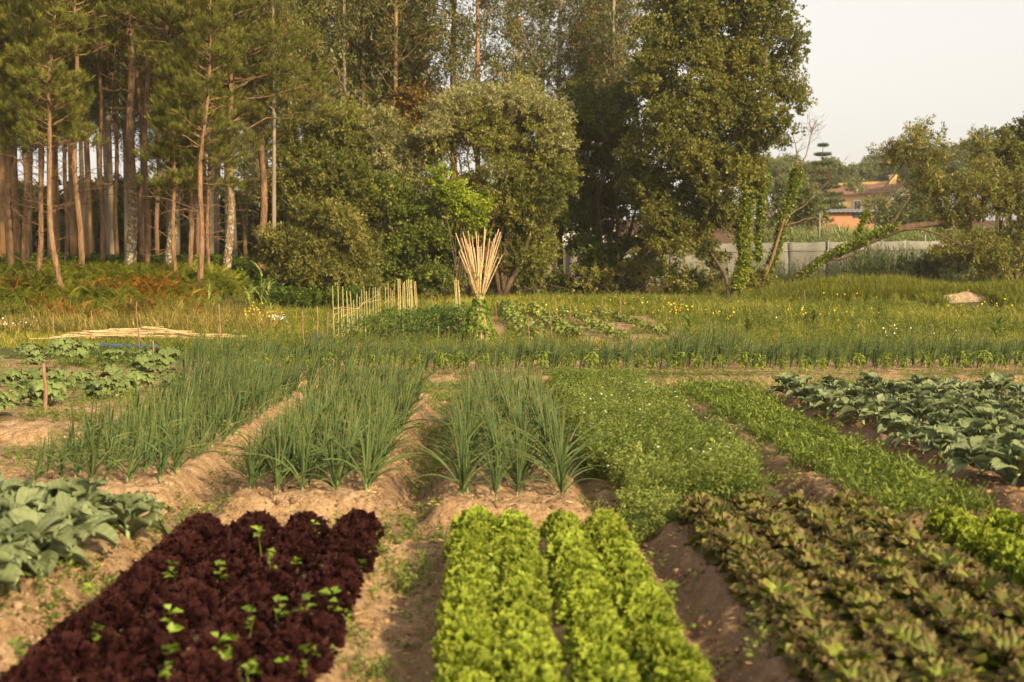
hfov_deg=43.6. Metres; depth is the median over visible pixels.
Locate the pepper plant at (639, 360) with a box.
[631,353,646,369]
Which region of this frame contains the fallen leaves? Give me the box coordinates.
[797,402,1023,504]
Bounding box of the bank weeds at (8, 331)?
[0,299,262,333]
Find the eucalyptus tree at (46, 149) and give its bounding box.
[33,115,82,164]
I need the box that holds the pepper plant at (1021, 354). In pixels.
[1012,350,1023,368]
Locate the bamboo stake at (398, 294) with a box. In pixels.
[397,279,399,320]
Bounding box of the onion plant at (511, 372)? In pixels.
[477,361,525,389]
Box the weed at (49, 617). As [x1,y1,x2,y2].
[42,612,61,632]
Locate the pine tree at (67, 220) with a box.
[13,0,122,257]
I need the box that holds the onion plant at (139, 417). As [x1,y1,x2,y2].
[128,397,157,456]
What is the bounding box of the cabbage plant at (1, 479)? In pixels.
[0,471,5,493]
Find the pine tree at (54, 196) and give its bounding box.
[1,0,163,259]
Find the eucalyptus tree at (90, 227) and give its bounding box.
[71,8,126,257]
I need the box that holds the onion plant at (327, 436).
[285,400,359,475]
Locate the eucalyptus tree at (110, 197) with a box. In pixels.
[63,0,135,257]
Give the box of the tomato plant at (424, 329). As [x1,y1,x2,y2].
[416,303,463,338]
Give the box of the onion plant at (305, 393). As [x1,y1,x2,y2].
[271,380,316,423]
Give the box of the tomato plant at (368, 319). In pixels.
[341,311,390,343]
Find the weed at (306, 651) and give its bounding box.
[295,643,311,674]
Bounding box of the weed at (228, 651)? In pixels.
[219,632,238,653]
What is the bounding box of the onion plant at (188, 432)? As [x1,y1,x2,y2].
[151,402,234,468]
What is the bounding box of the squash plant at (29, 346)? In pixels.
[12,342,43,355]
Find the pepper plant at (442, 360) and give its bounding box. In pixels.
[432,350,453,373]
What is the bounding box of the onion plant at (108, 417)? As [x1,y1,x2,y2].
[92,403,118,444]
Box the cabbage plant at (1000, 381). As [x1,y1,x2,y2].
[978,372,1015,392]
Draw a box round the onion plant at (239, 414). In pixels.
[224,381,261,434]
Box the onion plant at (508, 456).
[493,428,529,480]
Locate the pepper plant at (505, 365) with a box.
[494,353,514,372]
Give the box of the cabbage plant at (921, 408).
[893,397,944,421]
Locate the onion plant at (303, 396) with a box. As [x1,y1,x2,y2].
[271,379,329,411]
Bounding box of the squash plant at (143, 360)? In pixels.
[123,354,155,371]
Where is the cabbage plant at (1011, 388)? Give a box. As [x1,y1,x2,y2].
[1008,383,1020,393]
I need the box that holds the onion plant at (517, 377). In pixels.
[511,363,524,392]
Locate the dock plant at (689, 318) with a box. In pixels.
[678,310,698,334]
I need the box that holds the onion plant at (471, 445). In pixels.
[427,408,500,472]
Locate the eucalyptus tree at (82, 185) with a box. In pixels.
[79,101,95,248]
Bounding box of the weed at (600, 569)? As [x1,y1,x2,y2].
[592,564,605,571]
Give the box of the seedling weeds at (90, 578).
[0,388,806,674]
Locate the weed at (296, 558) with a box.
[291,556,301,571]
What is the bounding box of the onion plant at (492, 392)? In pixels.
[462,368,520,413]
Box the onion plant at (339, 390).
[335,378,350,413]
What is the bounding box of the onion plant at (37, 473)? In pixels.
[19,438,69,482]
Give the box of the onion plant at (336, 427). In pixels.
[313,401,364,460]
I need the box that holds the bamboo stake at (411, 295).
[410,280,412,316]
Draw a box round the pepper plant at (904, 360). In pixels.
[898,356,910,370]
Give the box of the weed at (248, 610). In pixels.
[241,605,255,638]
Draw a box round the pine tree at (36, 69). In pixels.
[0,0,110,291]
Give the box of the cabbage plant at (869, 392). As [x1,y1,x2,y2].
[854,386,892,400]
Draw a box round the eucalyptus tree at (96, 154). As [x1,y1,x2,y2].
[89,104,113,185]
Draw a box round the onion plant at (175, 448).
[153,427,194,472]
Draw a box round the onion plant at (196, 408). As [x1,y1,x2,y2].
[192,394,217,420]
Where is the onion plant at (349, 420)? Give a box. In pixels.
[321,403,390,451]
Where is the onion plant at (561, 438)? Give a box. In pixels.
[513,389,617,475]
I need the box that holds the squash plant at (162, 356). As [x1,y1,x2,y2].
[140,346,185,370]
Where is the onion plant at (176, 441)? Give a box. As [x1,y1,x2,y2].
[163,425,194,453]
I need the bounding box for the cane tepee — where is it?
[455,228,502,343]
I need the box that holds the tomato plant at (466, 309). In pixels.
[442,302,501,331]
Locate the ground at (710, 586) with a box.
[0,220,1023,681]
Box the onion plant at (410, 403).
[396,381,430,421]
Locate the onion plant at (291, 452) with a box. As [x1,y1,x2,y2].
[252,406,328,477]
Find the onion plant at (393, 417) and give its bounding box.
[385,399,417,441]
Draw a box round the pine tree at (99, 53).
[56,0,153,262]
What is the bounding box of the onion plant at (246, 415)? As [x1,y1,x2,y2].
[233,403,261,424]
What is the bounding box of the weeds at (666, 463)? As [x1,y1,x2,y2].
[543,360,771,501]
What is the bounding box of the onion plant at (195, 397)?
[162,376,222,421]
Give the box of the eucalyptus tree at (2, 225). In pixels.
[0,3,27,257]
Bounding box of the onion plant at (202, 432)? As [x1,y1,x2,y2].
[188,404,222,454]
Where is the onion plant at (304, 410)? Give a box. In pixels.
[284,386,330,439]
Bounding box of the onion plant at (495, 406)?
[479,387,509,430]
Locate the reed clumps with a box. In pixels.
[646,242,1022,289]
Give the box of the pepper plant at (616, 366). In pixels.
[609,355,620,368]
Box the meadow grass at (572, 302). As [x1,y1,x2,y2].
[0,277,1023,348]
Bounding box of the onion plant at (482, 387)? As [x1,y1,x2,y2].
[444,369,528,414]
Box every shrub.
[363,169,470,299]
[516,256,658,295]
[527,209,722,295]
[542,195,681,294]
[661,250,786,295]
[884,231,1023,283]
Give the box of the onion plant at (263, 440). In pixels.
[221,416,289,479]
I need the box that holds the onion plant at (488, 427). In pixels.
[478,404,505,448]
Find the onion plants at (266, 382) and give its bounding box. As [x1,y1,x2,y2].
[141,316,1023,423]
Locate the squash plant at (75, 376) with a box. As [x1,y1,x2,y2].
[63,369,98,384]
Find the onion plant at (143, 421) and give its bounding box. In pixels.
[110,400,178,446]
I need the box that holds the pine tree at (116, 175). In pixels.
[62,0,153,258]
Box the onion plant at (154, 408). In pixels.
[132,391,160,426]
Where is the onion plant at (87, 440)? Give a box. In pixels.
[71,408,120,466]
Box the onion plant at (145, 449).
[108,410,170,472]
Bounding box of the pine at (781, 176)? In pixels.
[770,173,810,225]
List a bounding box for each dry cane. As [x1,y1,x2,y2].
[29,332,166,338]
[65,332,167,335]
[79,330,169,333]
[80,335,212,338]
[82,330,215,334]
[88,330,230,334]
[92,331,232,335]
[99,328,209,335]
[116,334,229,338]
[127,334,209,337]
[141,326,244,336]
[144,326,247,336]
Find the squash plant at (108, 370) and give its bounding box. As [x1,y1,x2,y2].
[91,364,124,381]
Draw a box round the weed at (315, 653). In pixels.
[310,644,319,655]
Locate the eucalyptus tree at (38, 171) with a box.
[38,64,68,218]
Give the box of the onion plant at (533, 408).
[496,382,571,432]
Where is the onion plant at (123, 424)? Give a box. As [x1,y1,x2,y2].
[108,410,133,452]
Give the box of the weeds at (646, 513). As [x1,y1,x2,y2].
[0,347,1023,681]
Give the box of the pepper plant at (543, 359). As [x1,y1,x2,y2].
[533,351,551,370]
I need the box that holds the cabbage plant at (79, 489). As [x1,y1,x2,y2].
[46,476,121,511]
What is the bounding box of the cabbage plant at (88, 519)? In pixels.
[32,491,119,547]
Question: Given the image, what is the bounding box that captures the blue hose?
[77,343,156,347]
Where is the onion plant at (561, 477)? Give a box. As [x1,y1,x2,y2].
[518,426,602,495]
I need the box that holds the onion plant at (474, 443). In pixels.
[429,401,506,476]
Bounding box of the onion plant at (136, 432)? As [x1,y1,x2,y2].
[118,419,155,448]
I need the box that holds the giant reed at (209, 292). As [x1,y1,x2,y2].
[199,279,224,309]
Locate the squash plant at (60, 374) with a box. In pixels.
[16,367,73,384]
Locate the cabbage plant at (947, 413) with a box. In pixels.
[928,410,962,419]
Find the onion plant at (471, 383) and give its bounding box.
[444,367,496,391]
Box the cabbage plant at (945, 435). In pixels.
[918,422,969,462]
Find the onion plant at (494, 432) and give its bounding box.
[471,403,515,487]
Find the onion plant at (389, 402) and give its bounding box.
[356,388,403,426]
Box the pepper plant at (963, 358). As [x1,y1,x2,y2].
[956,350,971,369]
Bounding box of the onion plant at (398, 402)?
[377,382,407,438]
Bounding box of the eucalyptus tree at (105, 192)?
[87,0,109,253]
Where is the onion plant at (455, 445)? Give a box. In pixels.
[430,419,479,472]
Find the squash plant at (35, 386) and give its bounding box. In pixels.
[10,378,73,406]
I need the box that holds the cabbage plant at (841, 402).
[826,396,856,415]
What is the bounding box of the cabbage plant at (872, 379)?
[856,371,883,387]
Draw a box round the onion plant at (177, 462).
[153,419,199,475]
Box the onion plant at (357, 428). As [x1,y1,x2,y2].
[317,404,376,460]
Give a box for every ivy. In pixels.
[729,180,757,292]
[751,166,771,264]
[763,165,804,284]
[792,220,900,283]
[853,209,872,239]
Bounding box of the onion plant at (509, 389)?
[478,372,529,410]
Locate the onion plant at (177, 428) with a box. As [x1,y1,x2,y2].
[153,410,189,449]
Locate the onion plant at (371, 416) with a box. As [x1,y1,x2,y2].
[329,398,396,440]
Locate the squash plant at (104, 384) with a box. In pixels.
[76,377,126,398]
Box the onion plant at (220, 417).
[205,399,226,440]
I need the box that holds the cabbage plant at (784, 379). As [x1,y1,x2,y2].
[766,372,798,397]
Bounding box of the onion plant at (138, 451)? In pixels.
[114,426,172,477]
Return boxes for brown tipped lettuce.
[676,495,734,530]
[679,492,716,506]
[683,512,749,545]
[687,499,745,535]
[691,521,751,554]
[703,528,779,565]
[716,540,772,576]
[724,548,783,582]
[727,490,778,511]
[727,560,807,603]
[735,500,777,515]
[740,574,818,618]
[741,508,792,530]
[748,513,806,535]
[753,587,831,636]
[759,521,814,549]
[770,618,853,668]
[771,599,853,647]
[773,528,823,553]
[776,489,817,511]
[780,538,845,571]
[784,631,889,681]
[790,499,829,517]
[792,505,842,526]
[794,551,847,575]
[803,509,853,535]
[804,560,857,598]
[811,570,891,615]
[813,657,895,681]
[815,517,873,542]
[822,488,873,507]
[823,526,883,565]
[836,495,890,515]
[837,589,906,622]
[843,538,895,569]
[844,667,898,681]
[846,604,925,643]
[847,504,895,527]
[850,546,920,583]
[859,510,907,541]
[862,617,944,659]
[868,518,919,548]
[869,563,934,598]
[881,570,940,603]
[884,523,949,553]
[886,632,982,679]
[898,655,984,681]
[901,542,948,560]
[906,583,981,620]
[910,545,985,582]
[923,598,1001,648]
[937,562,1004,590]
[941,619,1021,653]
[954,568,1023,601]
[960,624,1023,681]
[977,585,1023,619]
[994,658,1023,681]
[996,595,1023,633]
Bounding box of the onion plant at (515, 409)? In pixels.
[474,380,567,443]
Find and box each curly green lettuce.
[429,615,502,663]
[430,640,507,681]
[433,573,496,610]
[434,584,496,629]
[435,664,493,681]
[436,603,495,634]
[439,549,494,582]
[442,528,489,560]
[442,559,498,591]
[446,538,494,562]
[448,503,496,535]
[450,517,494,542]
[488,532,540,561]
[489,523,540,551]
[489,542,548,575]
[490,581,555,625]
[490,631,565,681]
[492,513,540,542]
[492,598,557,637]
[494,569,552,605]
[495,557,550,589]
[496,508,533,523]
[499,616,565,661]
[500,658,569,681]
[538,509,582,537]
[542,532,596,568]
[544,515,588,542]
[545,525,592,550]
[548,546,601,573]
[548,553,604,596]
[553,568,615,607]
[555,587,617,625]
[562,604,628,644]
[562,615,634,662]
[568,637,641,681]
[574,661,640,681]
[584,508,628,531]
[585,515,625,538]
[590,522,642,555]
[595,537,640,561]
[600,546,653,575]
[602,557,649,583]
[611,569,666,600]
[612,580,678,623]
[624,599,683,636]
[628,620,686,662]
[634,629,712,679]
[642,658,713,681]
[921,503,973,536]
[940,514,991,546]
[953,521,998,555]
[973,531,1022,570]
[984,508,1016,530]
[990,540,1023,579]
[996,512,1023,536]
[1010,559,1023,590]
[1014,527,1023,539]
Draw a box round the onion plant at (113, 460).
[90,431,142,471]
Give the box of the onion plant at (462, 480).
[406,409,515,495]
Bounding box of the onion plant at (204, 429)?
[191,415,212,444]
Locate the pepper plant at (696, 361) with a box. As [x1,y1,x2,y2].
[691,352,702,372]
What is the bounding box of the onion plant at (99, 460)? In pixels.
[68,416,129,463]
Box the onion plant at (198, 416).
[192,399,232,437]
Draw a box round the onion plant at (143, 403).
[118,382,158,419]
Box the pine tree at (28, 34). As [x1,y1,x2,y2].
[0,0,97,270]
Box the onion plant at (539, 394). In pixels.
[527,369,563,428]
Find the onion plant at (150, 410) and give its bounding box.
[137,386,178,432]
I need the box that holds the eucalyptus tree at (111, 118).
[90,65,138,235]
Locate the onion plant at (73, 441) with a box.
[56,431,79,464]
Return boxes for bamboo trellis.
[332,286,395,337]
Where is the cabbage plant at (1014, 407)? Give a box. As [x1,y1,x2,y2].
[990,399,1023,416]
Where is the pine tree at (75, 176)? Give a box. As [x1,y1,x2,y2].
[14,0,155,266]
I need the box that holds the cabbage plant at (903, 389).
[887,382,921,398]
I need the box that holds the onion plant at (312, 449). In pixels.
[265,405,317,469]
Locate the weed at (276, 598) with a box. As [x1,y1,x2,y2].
[272,594,290,621]
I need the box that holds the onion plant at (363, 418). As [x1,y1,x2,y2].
[328,395,373,450]
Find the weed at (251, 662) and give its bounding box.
[240,658,262,681]
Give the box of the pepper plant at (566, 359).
[554,351,577,369]
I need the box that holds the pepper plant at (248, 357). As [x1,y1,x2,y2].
[233,354,249,369]
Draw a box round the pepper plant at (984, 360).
[970,348,999,369]
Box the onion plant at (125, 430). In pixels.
[94,390,139,463]
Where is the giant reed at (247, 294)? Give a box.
[237,284,262,314]
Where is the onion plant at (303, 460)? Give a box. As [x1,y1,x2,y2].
[258,416,346,490]
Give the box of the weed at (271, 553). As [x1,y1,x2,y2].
[266,548,276,572]
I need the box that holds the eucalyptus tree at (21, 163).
[13,115,37,254]
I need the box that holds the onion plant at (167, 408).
[145,389,178,445]
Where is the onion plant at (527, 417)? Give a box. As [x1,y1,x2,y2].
[513,394,538,435]
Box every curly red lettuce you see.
[0,653,75,681]
[25,628,102,681]
[45,610,119,654]
[75,666,134,681]
[76,592,140,635]
[81,651,157,681]
[99,578,160,618]
[99,625,182,677]
[114,564,168,597]
[125,609,194,651]
[131,550,188,584]
[142,535,200,572]
[144,590,212,633]
[157,645,239,681]
[159,528,207,556]
[161,577,222,614]
[161,669,208,681]
[166,516,219,546]
[178,559,238,599]
[180,625,256,679]
[181,510,224,534]
[198,550,246,585]
[198,607,271,655]
[199,534,257,568]
[211,593,276,632]
[218,516,273,544]
[219,525,268,557]
[220,580,284,618]
[235,509,281,536]
[240,564,293,602]
[243,552,303,583]
[243,650,318,681]
[254,623,337,678]
[255,675,293,681]
[263,541,314,571]
[265,530,318,560]
[272,518,323,547]
[273,607,347,654]
[274,589,348,634]
[282,510,330,539]
[285,573,356,620]
[305,551,364,587]
[306,563,362,605]
[316,525,380,561]
[319,537,374,572]
[327,517,379,549]
[330,507,384,540]
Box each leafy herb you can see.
[662,371,699,388]
[674,375,700,391]
[680,380,714,395]
[681,380,702,394]
[683,388,715,405]
[685,385,711,398]
[686,389,712,401]
[688,386,716,397]
[700,390,727,407]
[702,391,738,409]
[703,378,724,392]
[705,378,726,393]
[706,394,725,409]
[709,397,729,413]
[710,397,752,416]
[714,385,739,400]
[714,398,755,418]
[715,383,731,395]
[716,375,737,387]
[717,383,741,398]
[717,404,755,423]
[721,405,753,420]
[727,379,751,393]
[729,379,757,395]
[729,391,749,404]
[729,406,762,424]
[731,385,785,402]
[732,407,781,430]
[732,414,773,433]
[733,396,772,410]
[733,402,770,415]
[736,385,752,396]
[736,401,786,416]
[738,384,761,397]
[739,396,761,408]
[741,415,772,436]
[745,404,790,419]
[746,389,775,400]
[748,393,781,409]
[752,416,782,440]
[753,427,792,441]
[756,422,809,444]
[757,410,783,420]
[758,392,787,409]
[758,430,803,449]
[760,408,801,430]
[760,410,785,427]
[765,401,808,417]
[768,433,800,454]
[770,430,824,459]
[777,418,815,433]
[778,407,802,420]
[779,438,836,470]
[780,408,804,419]
[780,412,824,427]
[781,417,818,438]
[782,419,819,439]
[785,440,834,461]
[786,413,839,438]
[787,411,829,433]
[791,428,823,442]
[791,451,848,476]
[792,442,842,470]
[797,431,821,449]
[804,456,855,478]
[805,420,828,432]
[807,435,845,451]
[808,421,854,439]
[808,435,863,455]
[808,436,872,462]
[808,459,888,490]
[810,441,862,458]
[811,461,865,483]
[825,431,861,443]
[827,426,853,442]
[829,431,883,454]
[831,468,886,492]
[832,451,860,467]
[833,435,868,449]
[835,452,882,474]
[838,438,878,456]
[841,455,900,488]
[841,471,905,498]
[842,455,897,475]
[848,437,909,462]
[853,480,904,510]
[859,461,929,488]
[864,451,901,465]
[870,451,929,472]
[871,475,925,520]
[873,448,946,481]
[874,462,928,496]
[884,458,948,482]
[887,476,950,510]
[889,455,955,491]
[892,468,954,496]
[893,478,943,501]
[901,487,966,514]
[916,469,972,502]
[933,481,998,511]
[939,481,1006,519]
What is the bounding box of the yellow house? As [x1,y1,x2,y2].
[827,175,910,221]
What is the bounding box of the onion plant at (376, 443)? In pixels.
[354,423,390,457]
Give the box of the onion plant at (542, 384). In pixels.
[529,362,559,401]
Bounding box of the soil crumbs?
[0,385,1023,681]
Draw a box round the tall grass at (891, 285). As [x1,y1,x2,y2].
[403,270,1023,307]
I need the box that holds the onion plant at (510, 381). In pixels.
[493,360,553,403]
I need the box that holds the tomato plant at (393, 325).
[374,312,428,341]
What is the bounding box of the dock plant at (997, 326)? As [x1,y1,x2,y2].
[981,309,1010,339]
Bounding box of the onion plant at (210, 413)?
[190,389,236,428]
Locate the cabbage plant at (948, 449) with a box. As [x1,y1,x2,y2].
[942,441,968,465]
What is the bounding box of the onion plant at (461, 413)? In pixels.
[424,393,484,436]
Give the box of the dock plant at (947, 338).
[940,325,959,353]
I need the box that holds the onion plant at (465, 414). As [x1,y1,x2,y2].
[427,381,502,448]
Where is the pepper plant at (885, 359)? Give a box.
[875,352,895,372]
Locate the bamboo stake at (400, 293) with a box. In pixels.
[399,279,400,312]
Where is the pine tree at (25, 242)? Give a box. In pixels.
[0,0,80,261]
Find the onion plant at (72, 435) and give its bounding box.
[49,394,118,458]
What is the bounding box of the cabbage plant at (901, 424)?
[885,415,932,446]
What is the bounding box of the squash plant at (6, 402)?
[0,389,20,410]
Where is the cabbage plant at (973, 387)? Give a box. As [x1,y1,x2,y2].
[960,385,984,394]
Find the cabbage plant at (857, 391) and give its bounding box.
[841,386,863,398]
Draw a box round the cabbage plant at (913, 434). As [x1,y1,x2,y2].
[894,424,934,447]
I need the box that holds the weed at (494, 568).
[488,553,500,570]
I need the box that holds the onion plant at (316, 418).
[293,400,338,448]
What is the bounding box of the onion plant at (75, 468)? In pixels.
[49,412,103,477]
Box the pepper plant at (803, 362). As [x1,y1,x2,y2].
[794,356,810,371]
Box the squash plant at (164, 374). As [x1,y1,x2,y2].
[152,369,181,387]
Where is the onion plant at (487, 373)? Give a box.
[478,351,498,390]
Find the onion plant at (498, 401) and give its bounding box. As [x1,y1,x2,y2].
[485,377,507,419]
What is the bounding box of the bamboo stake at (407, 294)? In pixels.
[406,280,408,309]
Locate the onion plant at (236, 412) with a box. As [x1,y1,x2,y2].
[225,389,253,432]
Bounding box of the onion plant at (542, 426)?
[532,407,549,464]
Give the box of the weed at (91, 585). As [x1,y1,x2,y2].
[82,583,97,599]
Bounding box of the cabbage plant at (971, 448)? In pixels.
[945,435,1013,481]
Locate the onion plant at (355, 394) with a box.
[321,374,388,414]
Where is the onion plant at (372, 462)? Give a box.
[347,435,410,486]
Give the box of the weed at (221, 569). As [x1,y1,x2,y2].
[214,559,227,588]
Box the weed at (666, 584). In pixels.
[662,582,678,604]
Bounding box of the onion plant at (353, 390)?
[336,369,370,406]
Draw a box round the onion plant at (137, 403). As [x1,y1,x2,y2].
[111,380,159,419]
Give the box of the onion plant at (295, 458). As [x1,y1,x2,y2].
[254,422,323,482]
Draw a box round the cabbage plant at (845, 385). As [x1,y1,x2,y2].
[835,382,863,397]
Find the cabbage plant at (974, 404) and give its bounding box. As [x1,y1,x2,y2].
[959,402,992,417]
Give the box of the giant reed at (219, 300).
[212,290,226,315]
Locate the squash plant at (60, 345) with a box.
[46,337,82,355]
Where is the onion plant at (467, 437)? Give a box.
[433,413,488,460]
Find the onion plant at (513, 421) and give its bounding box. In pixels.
[474,383,577,453]
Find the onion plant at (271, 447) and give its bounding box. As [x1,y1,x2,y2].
[208,408,296,474]
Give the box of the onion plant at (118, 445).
[86,407,156,467]
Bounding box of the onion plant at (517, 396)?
[496,375,536,425]
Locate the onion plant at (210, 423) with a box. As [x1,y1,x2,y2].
[192,400,214,448]
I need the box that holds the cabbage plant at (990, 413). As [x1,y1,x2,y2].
[971,406,1018,420]
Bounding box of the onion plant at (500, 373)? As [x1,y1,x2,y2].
[458,363,533,425]
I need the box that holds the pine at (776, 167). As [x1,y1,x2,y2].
[764,157,794,211]
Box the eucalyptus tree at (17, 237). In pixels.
[0,38,21,255]
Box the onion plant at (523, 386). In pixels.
[491,360,547,416]
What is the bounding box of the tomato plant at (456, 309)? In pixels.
[428,302,482,334]
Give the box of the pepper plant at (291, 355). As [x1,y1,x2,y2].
[280,351,294,373]
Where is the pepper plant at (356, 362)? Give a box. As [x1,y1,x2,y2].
[348,355,363,369]
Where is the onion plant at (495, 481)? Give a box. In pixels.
[470,436,522,500]
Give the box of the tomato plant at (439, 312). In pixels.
[402,304,465,342]
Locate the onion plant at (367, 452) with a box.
[321,407,426,491]
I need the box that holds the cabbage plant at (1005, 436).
[984,427,1023,448]
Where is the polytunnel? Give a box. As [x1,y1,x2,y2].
[549,226,603,244]
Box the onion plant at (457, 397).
[427,375,480,413]
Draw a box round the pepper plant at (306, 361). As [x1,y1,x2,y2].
[301,355,315,370]
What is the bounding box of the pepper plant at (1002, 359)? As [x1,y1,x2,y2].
[992,354,1009,368]
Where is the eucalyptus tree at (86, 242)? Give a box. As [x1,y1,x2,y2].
[85,71,120,257]
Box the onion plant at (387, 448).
[363,408,402,460]
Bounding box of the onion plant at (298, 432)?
[260,414,321,471]
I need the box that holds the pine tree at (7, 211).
[0,0,92,265]
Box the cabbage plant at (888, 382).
[875,379,915,396]
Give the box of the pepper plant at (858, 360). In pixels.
[846,351,870,371]
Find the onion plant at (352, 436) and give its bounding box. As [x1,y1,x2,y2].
[321,410,368,470]
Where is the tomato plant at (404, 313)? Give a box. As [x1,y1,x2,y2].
[396,306,446,335]
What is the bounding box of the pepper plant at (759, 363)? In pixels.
[750,354,766,372]
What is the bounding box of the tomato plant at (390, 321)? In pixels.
[365,311,415,337]
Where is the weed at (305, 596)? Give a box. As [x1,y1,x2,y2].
[293,592,317,613]
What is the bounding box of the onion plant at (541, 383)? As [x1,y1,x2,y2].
[528,370,555,404]
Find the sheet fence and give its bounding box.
[513,239,976,286]
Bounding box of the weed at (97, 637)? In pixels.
[90,623,103,652]
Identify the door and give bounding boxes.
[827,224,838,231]
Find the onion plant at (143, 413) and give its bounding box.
[137,398,160,429]
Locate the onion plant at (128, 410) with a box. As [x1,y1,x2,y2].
[112,397,145,425]
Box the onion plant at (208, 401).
[192,383,246,428]
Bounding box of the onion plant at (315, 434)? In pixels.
[287,388,345,445]
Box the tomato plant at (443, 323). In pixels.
[429,310,467,339]
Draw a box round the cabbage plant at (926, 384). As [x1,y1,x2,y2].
[914,378,946,394]
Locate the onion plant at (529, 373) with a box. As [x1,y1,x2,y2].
[494,356,555,404]
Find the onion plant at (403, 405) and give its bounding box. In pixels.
[396,380,418,436]
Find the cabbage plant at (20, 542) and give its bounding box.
[0,526,41,567]
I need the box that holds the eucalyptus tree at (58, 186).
[45,80,118,251]
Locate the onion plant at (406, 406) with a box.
[385,378,437,434]
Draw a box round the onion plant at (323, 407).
[286,389,333,431]
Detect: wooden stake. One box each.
[42,363,47,409]
[136,302,139,347]
[218,304,221,347]
[302,312,304,344]
[317,306,317,340]
[527,314,529,344]
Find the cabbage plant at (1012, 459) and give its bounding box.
[971,439,1023,485]
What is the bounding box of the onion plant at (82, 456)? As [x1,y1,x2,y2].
[65,432,117,472]
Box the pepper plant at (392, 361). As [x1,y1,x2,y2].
[384,355,397,369]
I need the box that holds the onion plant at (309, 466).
[273,412,329,485]
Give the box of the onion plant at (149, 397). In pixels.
[131,384,158,418]
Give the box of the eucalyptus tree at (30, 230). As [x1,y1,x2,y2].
[28,144,32,254]
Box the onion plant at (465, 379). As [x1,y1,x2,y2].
[448,362,473,402]
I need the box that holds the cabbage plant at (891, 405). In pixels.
[886,395,917,417]
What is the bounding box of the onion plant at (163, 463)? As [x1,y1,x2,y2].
[121,423,187,481]
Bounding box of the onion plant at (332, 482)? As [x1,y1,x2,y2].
[291,419,373,490]
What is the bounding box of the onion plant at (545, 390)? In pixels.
[521,361,582,413]
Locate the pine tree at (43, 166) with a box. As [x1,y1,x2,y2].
[0,25,88,255]
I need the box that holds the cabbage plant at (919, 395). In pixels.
[907,390,932,398]
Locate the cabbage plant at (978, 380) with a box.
[975,377,989,389]
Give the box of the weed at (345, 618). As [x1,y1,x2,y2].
[343,608,352,637]
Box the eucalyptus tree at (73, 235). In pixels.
[31,49,125,255]
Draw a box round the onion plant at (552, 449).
[525,421,578,482]
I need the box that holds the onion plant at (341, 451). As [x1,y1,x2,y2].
[296,420,381,484]
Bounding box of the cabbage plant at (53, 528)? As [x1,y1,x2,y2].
[0,506,91,576]
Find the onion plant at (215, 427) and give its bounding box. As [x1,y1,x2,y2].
[188,394,248,446]
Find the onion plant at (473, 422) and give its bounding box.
[441,406,486,445]
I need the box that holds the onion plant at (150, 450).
[133,417,169,468]
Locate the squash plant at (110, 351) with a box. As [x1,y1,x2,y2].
[100,347,128,362]
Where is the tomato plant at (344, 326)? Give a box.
[325,319,375,340]
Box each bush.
[11,185,96,255]
[18,179,44,189]
[19,179,37,193]
[33,176,103,250]
[46,171,188,256]
[151,172,251,256]
[234,165,316,269]
[244,193,395,298]
[355,211,413,279]
[383,77,449,293]
[408,164,483,284]
[429,169,518,293]
[470,171,556,292]
[496,300,518,307]
[498,305,520,313]
[500,310,525,320]
[501,303,525,311]
[504,321,527,332]
[506,313,526,322]
[511,322,533,333]
[513,315,533,322]
[516,322,543,333]
[516,326,547,341]
[518,326,546,336]
[523,301,544,311]
[525,305,541,314]
[533,314,555,326]
[536,311,561,322]
[544,318,563,326]
[546,319,565,328]
[551,321,573,328]
[553,324,581,336]
[559,326,591,339]
[560,323,587,339]
[561,307,576,316]
[567,311,582,318]
[576,314,595,323]
[577,313,594,321]
[584,320,603,329]
[593,305,607,314]
[593,327,609,333]
[596,322,616,332]
[599,325,617,336]
[608,311,624,318]
[610,329,628,338]
[614,314,627,321]
[614,329,630,340]
[624,318,634,324]
[627,317,647,325]
[635,321,647,327]
[638,323,653,329]
[647,322,667,331]
[655,325,670,333]
[657,328,671,335]
[760,172,834,234]
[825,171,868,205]
[856,181,959,233]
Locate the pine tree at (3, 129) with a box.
[0,6,32,155]
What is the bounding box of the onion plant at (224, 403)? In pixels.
[210,389,233,418]
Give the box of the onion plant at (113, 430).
[96,419,131,444]
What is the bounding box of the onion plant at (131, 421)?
[114,400,142,445]
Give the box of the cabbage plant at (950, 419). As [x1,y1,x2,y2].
[925,410,966,432]
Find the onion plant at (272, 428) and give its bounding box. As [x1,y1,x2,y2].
[230,400,317,463]
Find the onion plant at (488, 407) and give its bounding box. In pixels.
[477,389,506,447]
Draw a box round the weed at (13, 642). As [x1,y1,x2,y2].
[7,636,29,664]
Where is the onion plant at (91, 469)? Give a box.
[47,412,136,479]
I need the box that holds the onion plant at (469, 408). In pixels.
[416,379,502,452]
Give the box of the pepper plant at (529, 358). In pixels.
[519,355,535,369]
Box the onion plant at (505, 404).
[484,378,545,429]
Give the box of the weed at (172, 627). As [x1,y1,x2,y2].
[161,604,183,632]
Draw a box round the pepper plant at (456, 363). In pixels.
[451,350,468,374]
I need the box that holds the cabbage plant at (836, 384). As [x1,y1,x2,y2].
[825,379,851,398]
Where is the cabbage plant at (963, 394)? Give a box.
[954,390,977,403]
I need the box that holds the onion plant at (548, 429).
[527,400,568,441]
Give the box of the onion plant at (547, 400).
[516,383,565,423]
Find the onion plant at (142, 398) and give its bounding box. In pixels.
[128,375,163,417]
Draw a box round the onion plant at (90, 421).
[45,390,120,452]
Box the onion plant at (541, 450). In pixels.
[496,387,611,477]
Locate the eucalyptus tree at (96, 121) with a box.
[89,51,121,143]
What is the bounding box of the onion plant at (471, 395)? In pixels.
[438,373,493,413]
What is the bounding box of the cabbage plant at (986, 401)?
[982,398,999,403]
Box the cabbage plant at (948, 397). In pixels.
[921,392,960,404]

